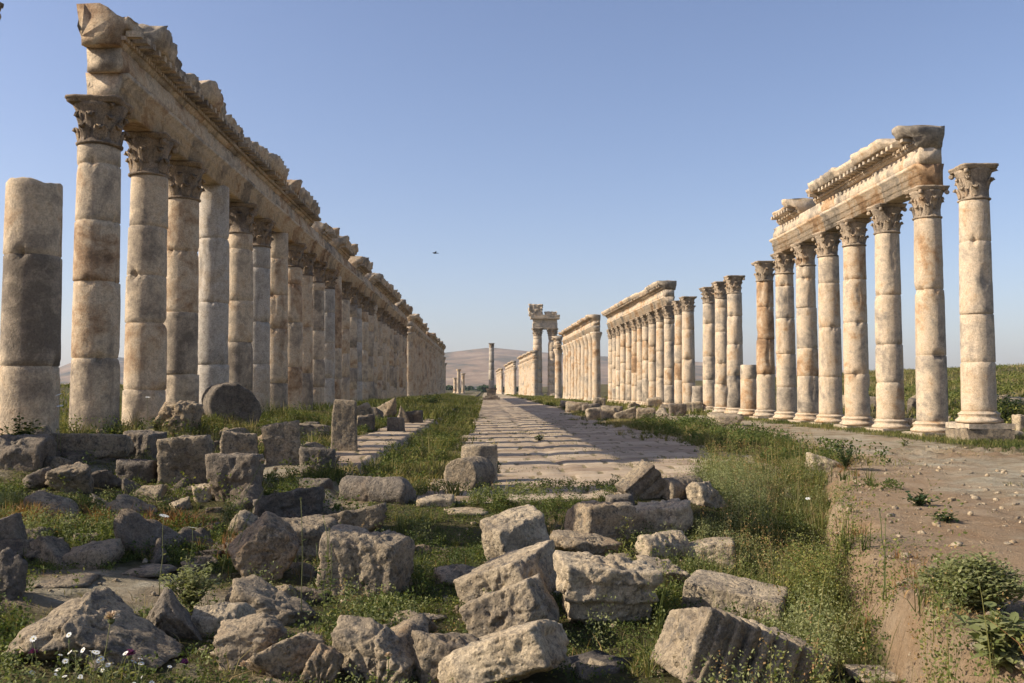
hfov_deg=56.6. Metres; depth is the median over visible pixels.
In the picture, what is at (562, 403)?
stone block
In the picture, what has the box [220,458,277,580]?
thistle plant
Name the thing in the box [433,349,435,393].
column
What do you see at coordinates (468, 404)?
grass
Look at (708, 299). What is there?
column
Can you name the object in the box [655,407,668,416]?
stone block
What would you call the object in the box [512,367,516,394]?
column
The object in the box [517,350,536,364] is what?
entablature
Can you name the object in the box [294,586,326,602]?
stone block
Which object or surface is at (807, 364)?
column
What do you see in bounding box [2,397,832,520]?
grass
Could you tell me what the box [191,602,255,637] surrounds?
stone block
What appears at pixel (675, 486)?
column drum
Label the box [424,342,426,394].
column
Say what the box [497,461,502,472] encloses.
shrub
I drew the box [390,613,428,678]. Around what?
stone chip
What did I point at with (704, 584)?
stone block
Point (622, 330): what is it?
column
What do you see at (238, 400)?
column drum
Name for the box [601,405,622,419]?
stone block
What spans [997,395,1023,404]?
stone block
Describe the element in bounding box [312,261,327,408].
column
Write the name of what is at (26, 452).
stone block
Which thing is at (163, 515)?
plant
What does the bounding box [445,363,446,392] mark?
column
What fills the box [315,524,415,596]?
stone block
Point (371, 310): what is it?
column
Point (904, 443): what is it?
rosette plant
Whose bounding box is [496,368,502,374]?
entablature
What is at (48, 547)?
stone chip
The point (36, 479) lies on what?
stone block
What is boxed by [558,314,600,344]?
entablature
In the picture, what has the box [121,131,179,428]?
column
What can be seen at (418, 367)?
column
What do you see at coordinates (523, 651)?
stone block
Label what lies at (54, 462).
stone block
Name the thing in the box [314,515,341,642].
thistle plant
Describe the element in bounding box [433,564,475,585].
stone block
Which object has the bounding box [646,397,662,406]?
stone block
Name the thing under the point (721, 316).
column
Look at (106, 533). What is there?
weeds
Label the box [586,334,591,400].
column
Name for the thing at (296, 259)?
column
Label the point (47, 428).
stone block
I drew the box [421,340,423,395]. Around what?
column
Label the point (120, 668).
daisy plant
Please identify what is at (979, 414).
column
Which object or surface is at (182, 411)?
stone block
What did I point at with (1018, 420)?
stone block
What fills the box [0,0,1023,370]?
sky
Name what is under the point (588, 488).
weeds
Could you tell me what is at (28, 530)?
stone chip
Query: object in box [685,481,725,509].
stone block
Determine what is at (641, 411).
stone block
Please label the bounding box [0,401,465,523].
weeds
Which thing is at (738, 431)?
weeds
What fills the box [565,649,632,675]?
stone block
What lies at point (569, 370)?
column
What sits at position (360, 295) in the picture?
column
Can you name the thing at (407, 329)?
column
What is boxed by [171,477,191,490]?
stone chip
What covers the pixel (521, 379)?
column
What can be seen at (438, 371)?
column
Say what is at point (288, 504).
stone block
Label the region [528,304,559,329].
entablature
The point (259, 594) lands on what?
stone block
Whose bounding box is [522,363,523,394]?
column
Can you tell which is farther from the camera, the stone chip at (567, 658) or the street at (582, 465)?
the street at (582, 465)
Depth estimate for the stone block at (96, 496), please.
13.60 m
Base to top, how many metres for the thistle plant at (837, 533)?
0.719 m
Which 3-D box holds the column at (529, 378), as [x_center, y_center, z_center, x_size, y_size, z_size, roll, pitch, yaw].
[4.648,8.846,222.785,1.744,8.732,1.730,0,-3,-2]
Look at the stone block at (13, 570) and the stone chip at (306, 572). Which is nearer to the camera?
the stone block at (13, 570)
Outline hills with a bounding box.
[59,348,843,388]
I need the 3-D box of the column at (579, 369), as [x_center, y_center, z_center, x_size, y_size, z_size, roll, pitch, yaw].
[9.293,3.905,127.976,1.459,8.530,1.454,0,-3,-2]
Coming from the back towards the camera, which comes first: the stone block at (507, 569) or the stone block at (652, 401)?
the stone block at (652, 401)
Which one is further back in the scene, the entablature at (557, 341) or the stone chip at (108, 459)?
the entablature at (557, 341)
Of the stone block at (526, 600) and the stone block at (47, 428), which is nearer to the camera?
the stone block at (526, 600)
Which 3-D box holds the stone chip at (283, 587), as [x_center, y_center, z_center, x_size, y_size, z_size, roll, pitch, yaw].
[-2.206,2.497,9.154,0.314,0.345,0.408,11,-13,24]
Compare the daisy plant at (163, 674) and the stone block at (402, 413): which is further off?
the stone block at (402, 413)
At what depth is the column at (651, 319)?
83.54 m
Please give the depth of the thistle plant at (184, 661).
6.47 m
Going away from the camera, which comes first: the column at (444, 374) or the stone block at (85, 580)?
the stone block at (85, 580)
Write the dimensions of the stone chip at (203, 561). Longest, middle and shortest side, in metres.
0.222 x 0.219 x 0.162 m
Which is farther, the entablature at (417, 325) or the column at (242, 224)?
the entablature at (417, 325)
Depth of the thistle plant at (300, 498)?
8.37 m
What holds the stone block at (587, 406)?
on the ground at (980, 522)
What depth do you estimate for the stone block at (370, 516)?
12.73 m
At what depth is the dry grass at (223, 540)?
12.11 m
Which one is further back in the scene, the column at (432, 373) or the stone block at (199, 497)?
the column at (432, 373)
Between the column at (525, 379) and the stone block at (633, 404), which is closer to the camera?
the stone block at (633, 404)
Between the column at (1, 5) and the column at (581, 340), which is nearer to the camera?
the column at (1, 5)
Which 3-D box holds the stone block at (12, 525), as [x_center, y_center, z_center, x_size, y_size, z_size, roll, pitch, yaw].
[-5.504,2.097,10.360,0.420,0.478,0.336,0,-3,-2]
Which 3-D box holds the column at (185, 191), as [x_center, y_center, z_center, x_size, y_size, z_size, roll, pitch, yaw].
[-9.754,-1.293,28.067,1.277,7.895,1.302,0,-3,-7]
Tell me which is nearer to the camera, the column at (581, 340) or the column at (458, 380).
the column at (581, 340)
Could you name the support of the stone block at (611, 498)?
on the ground at (980, 522)
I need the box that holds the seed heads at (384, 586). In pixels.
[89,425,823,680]
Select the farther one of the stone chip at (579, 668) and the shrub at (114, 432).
the shrub at (114, 432)
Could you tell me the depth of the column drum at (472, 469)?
17.27 m
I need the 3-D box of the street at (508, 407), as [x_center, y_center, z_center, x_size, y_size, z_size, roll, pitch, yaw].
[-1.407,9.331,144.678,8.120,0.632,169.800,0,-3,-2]
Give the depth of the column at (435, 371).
159.67 m
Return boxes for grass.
[0,458,899,682]
[0,498,241,563]
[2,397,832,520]
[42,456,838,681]
[60,382,122,425]
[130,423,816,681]
[292,393,482,429]
[361,415,475,480]
[409,410,876,508]
[420,416,732,495]
[506,393,713,413]
[560,407,1023,467]
[601,363,1023,431]
[618,444,1023,610]
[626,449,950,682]
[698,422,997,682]
[816,451,1023,653]
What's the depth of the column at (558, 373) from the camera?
151.26 m
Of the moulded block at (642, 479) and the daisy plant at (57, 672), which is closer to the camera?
the daisy plant at (57, 672)
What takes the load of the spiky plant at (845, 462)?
on the ground at (980, 522)
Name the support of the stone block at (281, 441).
on the ground at (980, 522)
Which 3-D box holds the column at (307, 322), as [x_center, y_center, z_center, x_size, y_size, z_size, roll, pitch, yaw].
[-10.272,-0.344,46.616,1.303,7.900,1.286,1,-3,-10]
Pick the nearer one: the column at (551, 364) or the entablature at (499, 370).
the column at (551, 364)
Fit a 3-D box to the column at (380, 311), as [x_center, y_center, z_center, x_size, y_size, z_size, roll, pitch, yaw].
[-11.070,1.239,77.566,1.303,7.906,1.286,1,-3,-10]
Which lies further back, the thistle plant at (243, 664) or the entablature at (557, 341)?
the entablature at (557, 341)
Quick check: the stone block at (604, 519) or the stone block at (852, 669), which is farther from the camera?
the stone block at (604, 519)
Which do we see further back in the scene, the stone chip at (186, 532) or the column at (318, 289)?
the column at (318, 289)
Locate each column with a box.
[0,2,3,19]
[0,177,62,434]
[65,94,133,433]
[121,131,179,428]
[163,160,207,402]
[198,185,229,415]
[227,202,258,392]
[251,218,275,411]
[269,232,287,410]
[287,243,306,410]
[302,253,316,410]
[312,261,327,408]
[324,269,338,406]
[334,276,341,398]
[341,282,352,399]
[350,287,359,400]
[357,292,364,400]
[362,297,370,400]
[368,301,376,399]
[374,305,377,398]
[376,308,384,398]
[382,311,388,398]
[386,314,391,398]
[389,317,395,397]
[393,319,398,397]
[397,322,400,397]
[399,324,403,396]
[402,326,406,396]
[405,328,408,395]
[407,332,415,395]
[413,334,417,395]
[415,336,418,394]
[417,337,419,394]
[418,338,422,395]
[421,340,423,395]
[422,341,425,394]
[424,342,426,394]
[425,343,428,394]
[427,344,429,395]
[428,345,430,394]
[429,346,431,394]
[430,347,433,394]
[432,348,433,394]
[432,349,434,394]
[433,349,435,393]
[435,350,437,394]
[436,352,437,393]
[437,352,439,393]
[440,354,441,393]
[441,355,442,392]
[443,357,444,393]
[444,357,445,392]
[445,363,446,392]
[453,378,456,392]
[456,369,460,392]
[461,373,465,393]
[483,343,499,399]
[500,373,503,393]
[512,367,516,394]
[518,365,519,393]
[520,364,521,394]
[521,364,522,393]
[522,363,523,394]
[523,363,525,394]
[524,362,526,394]
[526,362,527,394]
[527,361,529,395]
[528,361,530,394]
[530,360,531,394]
[531,328,542,395]
[531,359,537,395]
[547,328,557,395]
[553,349,562,398]
[561,345,565,398]
[564,344,567,398]
[567,343,570,398]
[569,342,573,398]
[572,340,577,398]
[576,339,580,399]
[579,337,584,399]
[582,335,588,400]
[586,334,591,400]
[590,332,601,401]
[607,329,612,400]
[611,328,615,402]
[614,326,619,401]
[618,324,625,403]
[623,321,631,402]
[629,319,636,402]
[635,317,641,404]
[640,314,648,405]
[645,312,655,406]
[653,309,663,402]
[661,305,674,404]
[672,300,681,403]
[679,296,696,402]
[691,386,702,405]
[699,287,714,411]
[711,281,727,412]
[723,275,744,413]
[737,365,756,416]
[749,261,776,418]
[769,252,796,420]
[788,242,818,422]
[811,231,844,425]
[834,218,874,428]
[865,203,910,431]
[902,185,949,435]
[945,163,1015,441]
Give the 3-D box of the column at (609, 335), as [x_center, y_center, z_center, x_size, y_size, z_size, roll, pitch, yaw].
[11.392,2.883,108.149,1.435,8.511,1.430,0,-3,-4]
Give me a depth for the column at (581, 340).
123.84 m
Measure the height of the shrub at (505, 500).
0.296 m
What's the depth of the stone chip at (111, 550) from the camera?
9.86 m
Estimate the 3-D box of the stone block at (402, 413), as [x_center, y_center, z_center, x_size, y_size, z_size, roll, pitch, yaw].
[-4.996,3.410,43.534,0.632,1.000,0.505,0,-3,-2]
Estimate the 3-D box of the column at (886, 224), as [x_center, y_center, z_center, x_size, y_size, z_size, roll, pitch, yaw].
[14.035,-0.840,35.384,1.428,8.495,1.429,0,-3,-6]
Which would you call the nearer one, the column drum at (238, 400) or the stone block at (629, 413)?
the column drum at (238, 400)
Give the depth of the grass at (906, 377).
73.90 m
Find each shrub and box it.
[0,412,43,435]
[102,422,124,434]
[147,416,170,430]
[158,555,220,609]
[422,392,445,403]
[494,492,514,509]
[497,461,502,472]
[534,434,543,440]
[902,545,1023,612]
[997,389,1023,420]
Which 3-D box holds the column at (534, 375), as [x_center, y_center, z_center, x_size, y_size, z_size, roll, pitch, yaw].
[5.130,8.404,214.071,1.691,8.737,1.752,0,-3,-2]
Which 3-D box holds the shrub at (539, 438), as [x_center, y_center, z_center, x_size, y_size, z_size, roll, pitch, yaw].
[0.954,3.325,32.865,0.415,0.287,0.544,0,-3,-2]
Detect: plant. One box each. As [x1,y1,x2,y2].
[23,648,44,682]
[29,632,125,682]
[49,654,66,682]
[54,651,144,682]
[56,393,62,453]
[103,610,119,682]
[124,649,142,682]
[133,657,189,682]
[159,514,168,595]
[179,658,190,682]
[183,527,193,578]
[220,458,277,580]
[232,661,252,682]
[299,497,307,611]
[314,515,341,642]
[383,652,396,682]
[730,478,754,539]
[759,467,786,547]
[829,438,863,469]
[830,531,840,580]
[876,508,892,599]
[897,439,915,445]
[901,488,941,505]
[929,511,959,522]
[951,601,1023,672]
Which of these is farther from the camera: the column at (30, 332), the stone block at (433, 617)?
the column at (30, 332)
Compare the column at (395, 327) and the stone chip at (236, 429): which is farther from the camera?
the column at (395, 327)
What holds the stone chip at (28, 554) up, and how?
on the ground at (980, 522)
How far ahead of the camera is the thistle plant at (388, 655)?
6.57 m
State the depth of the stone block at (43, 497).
12.54 m
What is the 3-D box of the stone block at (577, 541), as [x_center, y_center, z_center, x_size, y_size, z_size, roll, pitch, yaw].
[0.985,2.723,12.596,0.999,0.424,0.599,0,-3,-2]
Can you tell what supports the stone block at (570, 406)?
on the ground at (980, 522)
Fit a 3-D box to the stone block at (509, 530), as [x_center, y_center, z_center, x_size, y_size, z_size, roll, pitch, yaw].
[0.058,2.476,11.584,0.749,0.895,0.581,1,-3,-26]
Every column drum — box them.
[201,382,261,425]
[338,475,415,504]
[443,456,495,489]
[461,444,497,482]
[662,475,702,499]
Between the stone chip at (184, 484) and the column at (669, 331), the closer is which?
the stone chip at (184, 484)
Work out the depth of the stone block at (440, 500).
14.96 m
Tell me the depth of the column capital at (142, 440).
16.87 m
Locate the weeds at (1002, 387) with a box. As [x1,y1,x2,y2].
[775,363,1023,423]
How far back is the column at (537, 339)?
214.49 m
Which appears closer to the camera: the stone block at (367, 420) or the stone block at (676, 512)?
the stone block at (676, 512)
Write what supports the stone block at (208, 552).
on the ground at (980, 522)
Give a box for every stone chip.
[0,538,34,556]
[24,549,39,559]
[26,527,55,537]
[29,536,70,568]
[61,450,95,463]
[62,538,124,568]
[73,533,101,545]
[96,478,106,487]
[101,458,116,461]
[113,508,184,557]
[122,477,140,495]
[149,538,170,562]
[158,497,178,503]
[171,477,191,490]
[178,527,213,551]
[181,561,209,574]
[185,555,219,563]
[194,557,206,566]
[195,527,210,537]
[198,645,212,653]
[199,521,222,532]
[205,507,222,512]
[214,440,219,452]
[217,542,229,558]
[219,427,249,435]
[231,469,263,510]
[276,584,296,596]
[284,562,316,577]
[292,459,299,464]
[295,477,332,489]
[301,442,325,447]
[304,421,319,423]
[321,499,342,514]
[386,610,436,632]
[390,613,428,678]
[415,544,431,552]
[453,605,460,612]
[558,655,571,667]
[574,661,593,679]
[587,658,606,665]
[614,553,632,560]
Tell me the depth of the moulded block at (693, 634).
6.86 m
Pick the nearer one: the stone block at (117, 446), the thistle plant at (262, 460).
the thistle plant at (262, 460)
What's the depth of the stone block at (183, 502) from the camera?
14.07 m
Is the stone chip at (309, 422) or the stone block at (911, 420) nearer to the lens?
the stone chip at (309, 422)
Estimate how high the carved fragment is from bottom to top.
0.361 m
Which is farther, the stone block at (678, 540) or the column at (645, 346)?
the column at (645, 346)
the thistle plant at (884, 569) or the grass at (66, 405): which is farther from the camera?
the grass at (66, 405)
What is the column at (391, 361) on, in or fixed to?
on the ground at (980, 522)
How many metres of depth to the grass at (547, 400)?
105.00 m
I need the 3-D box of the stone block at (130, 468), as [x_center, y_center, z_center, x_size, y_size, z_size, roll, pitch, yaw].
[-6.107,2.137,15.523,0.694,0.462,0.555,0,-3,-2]
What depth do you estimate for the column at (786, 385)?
47.41 m
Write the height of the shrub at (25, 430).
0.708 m
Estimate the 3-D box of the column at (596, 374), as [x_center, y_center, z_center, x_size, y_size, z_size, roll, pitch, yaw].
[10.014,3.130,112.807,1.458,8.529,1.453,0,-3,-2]
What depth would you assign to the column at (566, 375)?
142.82 m
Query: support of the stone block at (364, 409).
on the ground at (980, 522)
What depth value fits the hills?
3453.14 m
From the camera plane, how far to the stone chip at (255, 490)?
14.16 m
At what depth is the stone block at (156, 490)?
14.41 m
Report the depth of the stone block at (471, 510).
14.62 m
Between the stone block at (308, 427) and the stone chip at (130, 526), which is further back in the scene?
the stone block at (308, 427)
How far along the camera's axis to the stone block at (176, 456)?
15.21 m
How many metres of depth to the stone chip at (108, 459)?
16.12 m
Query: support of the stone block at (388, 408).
on the ground at (980, 522)
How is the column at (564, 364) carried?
on the ground at (980, 522)
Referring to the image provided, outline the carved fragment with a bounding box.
[300,643,343,682]
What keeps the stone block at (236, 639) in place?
on the ground at (980, 522)
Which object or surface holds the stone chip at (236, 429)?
on the ground at (980, 522)
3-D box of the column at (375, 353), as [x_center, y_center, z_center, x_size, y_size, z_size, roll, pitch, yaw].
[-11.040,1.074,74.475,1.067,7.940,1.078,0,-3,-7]
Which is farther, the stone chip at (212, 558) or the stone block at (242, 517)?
the stone block at (242, 517)
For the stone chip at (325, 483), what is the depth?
15.56 m
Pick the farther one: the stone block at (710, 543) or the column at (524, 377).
the column at (524, 377)
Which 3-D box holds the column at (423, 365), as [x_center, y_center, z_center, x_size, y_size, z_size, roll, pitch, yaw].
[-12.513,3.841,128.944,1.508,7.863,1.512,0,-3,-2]
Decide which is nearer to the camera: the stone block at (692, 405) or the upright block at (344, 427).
the upright block at (344, 427)
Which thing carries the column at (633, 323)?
on the ground at (980, 522)
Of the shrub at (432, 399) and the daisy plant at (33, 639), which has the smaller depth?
the daisy plant at (33, 639)
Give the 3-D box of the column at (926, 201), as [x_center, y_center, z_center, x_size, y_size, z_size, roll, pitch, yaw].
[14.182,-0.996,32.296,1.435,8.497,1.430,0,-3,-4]
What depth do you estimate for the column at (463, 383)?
299.02 m
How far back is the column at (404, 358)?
98.97 m
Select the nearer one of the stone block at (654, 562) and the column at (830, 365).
the stone block at (654, 562)
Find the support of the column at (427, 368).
on the ground at (980, 522)
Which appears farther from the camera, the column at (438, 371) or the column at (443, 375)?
the column at (443, 375)
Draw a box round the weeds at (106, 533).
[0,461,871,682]
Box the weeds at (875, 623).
[812,453,959,659]
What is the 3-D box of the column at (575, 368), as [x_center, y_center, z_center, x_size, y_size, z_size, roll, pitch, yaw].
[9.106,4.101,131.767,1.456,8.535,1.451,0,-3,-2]
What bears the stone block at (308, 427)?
on the ground at (980, 522)
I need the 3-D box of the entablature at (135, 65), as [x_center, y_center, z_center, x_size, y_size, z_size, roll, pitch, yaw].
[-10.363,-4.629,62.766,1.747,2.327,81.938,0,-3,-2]
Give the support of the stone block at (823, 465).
on the ground at (980, 522)
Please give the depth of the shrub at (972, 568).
6.69 m
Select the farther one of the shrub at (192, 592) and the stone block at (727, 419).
the stone block at (727, 419)
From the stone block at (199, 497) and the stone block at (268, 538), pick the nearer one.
the stone block at (268, 538)
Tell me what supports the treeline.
on the ground at (980, 522)
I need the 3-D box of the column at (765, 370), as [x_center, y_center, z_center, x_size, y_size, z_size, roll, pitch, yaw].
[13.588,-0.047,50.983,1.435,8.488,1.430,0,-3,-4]
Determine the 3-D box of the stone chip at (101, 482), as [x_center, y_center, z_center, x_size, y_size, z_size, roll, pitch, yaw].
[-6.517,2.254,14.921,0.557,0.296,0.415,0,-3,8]
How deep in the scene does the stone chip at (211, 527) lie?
12.50 m
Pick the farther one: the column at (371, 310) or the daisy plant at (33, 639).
the column at (371, 310)
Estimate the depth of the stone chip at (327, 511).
13.96 m
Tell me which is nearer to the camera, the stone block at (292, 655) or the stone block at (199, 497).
the stone block at (292, 655)
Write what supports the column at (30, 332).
on the ground at (980, 522)
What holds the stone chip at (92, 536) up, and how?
on the ground at (980, 522)
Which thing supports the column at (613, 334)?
on the ground at (980, 522)
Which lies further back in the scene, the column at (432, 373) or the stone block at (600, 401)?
the column at (432, 373)
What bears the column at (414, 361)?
on the ground at (980, 522)
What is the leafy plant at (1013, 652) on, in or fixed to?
on the ground at (980, 522)
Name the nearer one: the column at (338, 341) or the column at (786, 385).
the column at (786, 385)
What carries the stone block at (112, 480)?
on the ground at (980, 522)
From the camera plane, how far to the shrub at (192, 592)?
8.42 m
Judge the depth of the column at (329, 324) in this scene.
52.46 m
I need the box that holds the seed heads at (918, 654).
[699,419,1010,682]
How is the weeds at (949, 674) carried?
on the ground at (980, 522)
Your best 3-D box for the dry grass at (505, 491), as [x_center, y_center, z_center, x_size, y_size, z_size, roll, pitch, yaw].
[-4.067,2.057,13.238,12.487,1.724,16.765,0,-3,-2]
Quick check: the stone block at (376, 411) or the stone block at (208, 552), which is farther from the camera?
the stone block at (376, 411)
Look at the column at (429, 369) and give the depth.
144.16 m
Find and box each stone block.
[0,434,56,471]
[0,513,26,540]
[0,547,27,599]
[0,587,183,675]
[10,425,51,433]
[22,467,51,488]
[23,491,79,517]
[34,573,100,588]
[37,432,134,458]
[43,456,73,468]
[44,462,93,493]
[90,493,107,507]
[91,469,121,486]
[101,494,156,518]
[115,459,157,481]
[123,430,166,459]
[125,563,177,576]
[133,484,166,501]
[146,587,201,640]
[155,400,203,430]
[156,435,212,484]
[169,496,191,509]
[191,483,212,502]
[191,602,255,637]
[194,549,223,556]
[205,452,264,501]
[213,613,287,669]
[219,430,258,453]
[225,574,316,625]
[226,511,299,580]
[228,510,258,533]
[245,631,324,677]
[252,487,324,517]
[260,420,300,466]
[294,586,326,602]
[299,423,330,437]
[299,446,335,474]
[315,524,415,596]
[329,502,386,531]
[331,615,415,682]
[357,402,374,415]
[357,414,374,431]
[371,407,383,418]
[377,398,396,416]
[387,417,404,430]
[397,406,409,422]
[406,410,422,422]
[411,630,479,682]
[416,494,454,506]
[424,613,447,621]
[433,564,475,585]
[437,619,568,682]
[444,507,488,515]
[453,540,556,604]
[459,573,559,637]
[480,504,549,560]
[549,529,621,556]
[553,550,662,624]
[559,400,566,406]
[564,500,637,541]
[565,401,588,411]
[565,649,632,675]
[582,403,599,410]
[585,407,600,419]
[593,397,605,406]
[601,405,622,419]
[605,493,634,505]
[613,406,635,419]
[628,402,639,407]
[633,498,693,532]
[635,530,689,557]
[635,555,690,588]
[636,407,655,418]
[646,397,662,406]
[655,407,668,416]
[668,403,686,415]
[681,569,789,620]
[683,401,702,411]
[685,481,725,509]
[685,537,735,569]
[707,412,743,425]
[804,452,840,473]
[844,664,900,682]
[870,396,876,408]
[905,418,915,425]
[907,397,915,412]
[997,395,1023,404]
[1011,414,1023,430]
[1015,430,1023,437]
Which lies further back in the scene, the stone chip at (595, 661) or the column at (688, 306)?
the column at (688, 306)
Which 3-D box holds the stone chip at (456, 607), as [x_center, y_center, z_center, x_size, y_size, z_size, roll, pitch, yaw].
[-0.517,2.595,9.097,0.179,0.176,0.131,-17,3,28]
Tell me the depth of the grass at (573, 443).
27.74 m
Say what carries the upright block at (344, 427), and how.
on the ground at (980, 522)
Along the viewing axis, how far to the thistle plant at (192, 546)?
9.25 m
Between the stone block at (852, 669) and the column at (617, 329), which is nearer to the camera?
the stone block at (852, 669)
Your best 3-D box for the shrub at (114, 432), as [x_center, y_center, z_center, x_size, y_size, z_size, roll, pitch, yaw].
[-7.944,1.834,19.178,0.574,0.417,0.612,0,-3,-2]
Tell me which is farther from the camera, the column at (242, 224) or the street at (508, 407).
the street at (508, 407)
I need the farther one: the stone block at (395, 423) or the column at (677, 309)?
the column at (677, 309)
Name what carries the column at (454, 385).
on the ground at (980, 522)
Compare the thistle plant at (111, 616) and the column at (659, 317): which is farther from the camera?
the column at (659, 317)
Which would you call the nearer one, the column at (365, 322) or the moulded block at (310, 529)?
the moulded block at (310, 529)
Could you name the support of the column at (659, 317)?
on the ground at (980, 522)
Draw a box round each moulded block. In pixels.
[282,514,337,561]
[614,459,665,499]
[650,606,831,682]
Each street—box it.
[416,416,794,507]
[478,397,581,417]
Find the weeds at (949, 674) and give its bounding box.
[605,430,1023,682]
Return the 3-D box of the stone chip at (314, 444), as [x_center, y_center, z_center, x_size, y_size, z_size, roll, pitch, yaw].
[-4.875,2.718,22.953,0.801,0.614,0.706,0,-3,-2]
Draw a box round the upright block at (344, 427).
[330,399,357,451]
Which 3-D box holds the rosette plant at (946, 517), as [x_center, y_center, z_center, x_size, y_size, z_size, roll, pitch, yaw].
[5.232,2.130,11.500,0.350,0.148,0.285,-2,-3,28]
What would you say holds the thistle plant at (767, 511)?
on the ground at (980, 522)
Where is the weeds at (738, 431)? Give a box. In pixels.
[631,412,893,464]
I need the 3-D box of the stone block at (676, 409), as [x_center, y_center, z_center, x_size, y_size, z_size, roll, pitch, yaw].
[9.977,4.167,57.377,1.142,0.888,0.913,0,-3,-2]
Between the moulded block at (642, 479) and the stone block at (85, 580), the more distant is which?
the moulded block at (642, 479)
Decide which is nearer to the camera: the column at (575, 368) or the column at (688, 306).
the column at (688, 306)
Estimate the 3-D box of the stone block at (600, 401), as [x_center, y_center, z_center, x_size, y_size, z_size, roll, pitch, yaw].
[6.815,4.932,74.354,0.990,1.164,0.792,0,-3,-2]
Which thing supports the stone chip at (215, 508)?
on the ground at (980, 522)
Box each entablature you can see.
[76,3,412,325]
[407,314,445,355]
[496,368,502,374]
[504,361,515,369]
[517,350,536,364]
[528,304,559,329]
[551,336,561,348]
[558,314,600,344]
[601,280,676,328]
[769,125,944,252]
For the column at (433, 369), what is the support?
on the ground at (980, 522)
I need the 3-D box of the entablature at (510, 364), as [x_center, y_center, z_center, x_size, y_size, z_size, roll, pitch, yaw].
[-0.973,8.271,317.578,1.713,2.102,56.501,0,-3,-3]
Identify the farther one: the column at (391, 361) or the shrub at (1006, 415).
the column at (391, 361)
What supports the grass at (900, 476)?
on the ground at (980, 522)
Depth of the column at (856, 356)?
38.14 m
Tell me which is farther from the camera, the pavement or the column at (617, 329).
the column at (617, 329)
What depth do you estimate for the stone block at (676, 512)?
13.66 m
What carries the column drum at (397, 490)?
on the ground at (980, 522)
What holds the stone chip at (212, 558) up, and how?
on the ground at (980, 522)
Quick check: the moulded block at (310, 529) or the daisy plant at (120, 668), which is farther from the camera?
the moulded block at (310, 529)
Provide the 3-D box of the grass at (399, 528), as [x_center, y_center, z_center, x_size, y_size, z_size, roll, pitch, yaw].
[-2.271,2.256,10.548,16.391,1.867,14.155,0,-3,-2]
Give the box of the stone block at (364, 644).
[331,615,415,682]
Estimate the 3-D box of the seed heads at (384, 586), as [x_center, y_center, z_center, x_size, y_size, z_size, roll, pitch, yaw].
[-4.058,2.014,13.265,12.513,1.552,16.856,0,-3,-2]
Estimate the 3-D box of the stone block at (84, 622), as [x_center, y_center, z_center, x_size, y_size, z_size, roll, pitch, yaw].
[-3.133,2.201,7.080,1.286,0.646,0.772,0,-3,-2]
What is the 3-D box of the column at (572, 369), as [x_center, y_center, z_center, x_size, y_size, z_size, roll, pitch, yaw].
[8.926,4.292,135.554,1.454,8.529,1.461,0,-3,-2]
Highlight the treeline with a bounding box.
[446,384,518,392]
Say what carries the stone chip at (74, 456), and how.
on the ground at (980, 522)
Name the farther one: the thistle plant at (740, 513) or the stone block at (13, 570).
the thistle plant at (740, 513)
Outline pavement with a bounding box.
[336,414,447,474]
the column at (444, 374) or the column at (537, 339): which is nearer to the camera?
the column at (444, 374)
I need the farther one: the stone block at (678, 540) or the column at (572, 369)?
the column at (572, 369)
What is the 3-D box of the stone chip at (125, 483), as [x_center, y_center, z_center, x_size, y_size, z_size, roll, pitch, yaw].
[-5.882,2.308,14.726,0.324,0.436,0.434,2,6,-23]
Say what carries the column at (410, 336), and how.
on the ground at (980, 522)
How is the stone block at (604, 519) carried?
on the ground at (980, 522)
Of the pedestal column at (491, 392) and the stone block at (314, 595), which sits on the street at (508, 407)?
the pedestal column at (491, 392)
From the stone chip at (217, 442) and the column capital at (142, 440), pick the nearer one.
the column capital at (142, 440)
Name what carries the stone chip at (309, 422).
on the ground at (980, 522)
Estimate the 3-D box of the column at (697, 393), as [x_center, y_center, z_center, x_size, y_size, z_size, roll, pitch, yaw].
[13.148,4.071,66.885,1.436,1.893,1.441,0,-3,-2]
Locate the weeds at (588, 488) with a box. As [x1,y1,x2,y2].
[410,474,904,523]
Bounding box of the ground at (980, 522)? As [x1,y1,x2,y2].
[0,366,1023,682]
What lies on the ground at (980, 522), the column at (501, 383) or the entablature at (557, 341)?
the column at (501, 383)
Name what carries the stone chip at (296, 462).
on the ground at (980, 522)
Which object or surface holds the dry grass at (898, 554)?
on the ground at (980, 522)
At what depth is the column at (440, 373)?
178.23 m
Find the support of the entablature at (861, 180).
on the column at (807, 364)
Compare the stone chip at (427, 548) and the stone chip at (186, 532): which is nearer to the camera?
the stone chip at (186, 532)
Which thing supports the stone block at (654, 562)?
on the ground at (980, 522)
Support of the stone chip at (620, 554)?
on the ground at (980, 522)

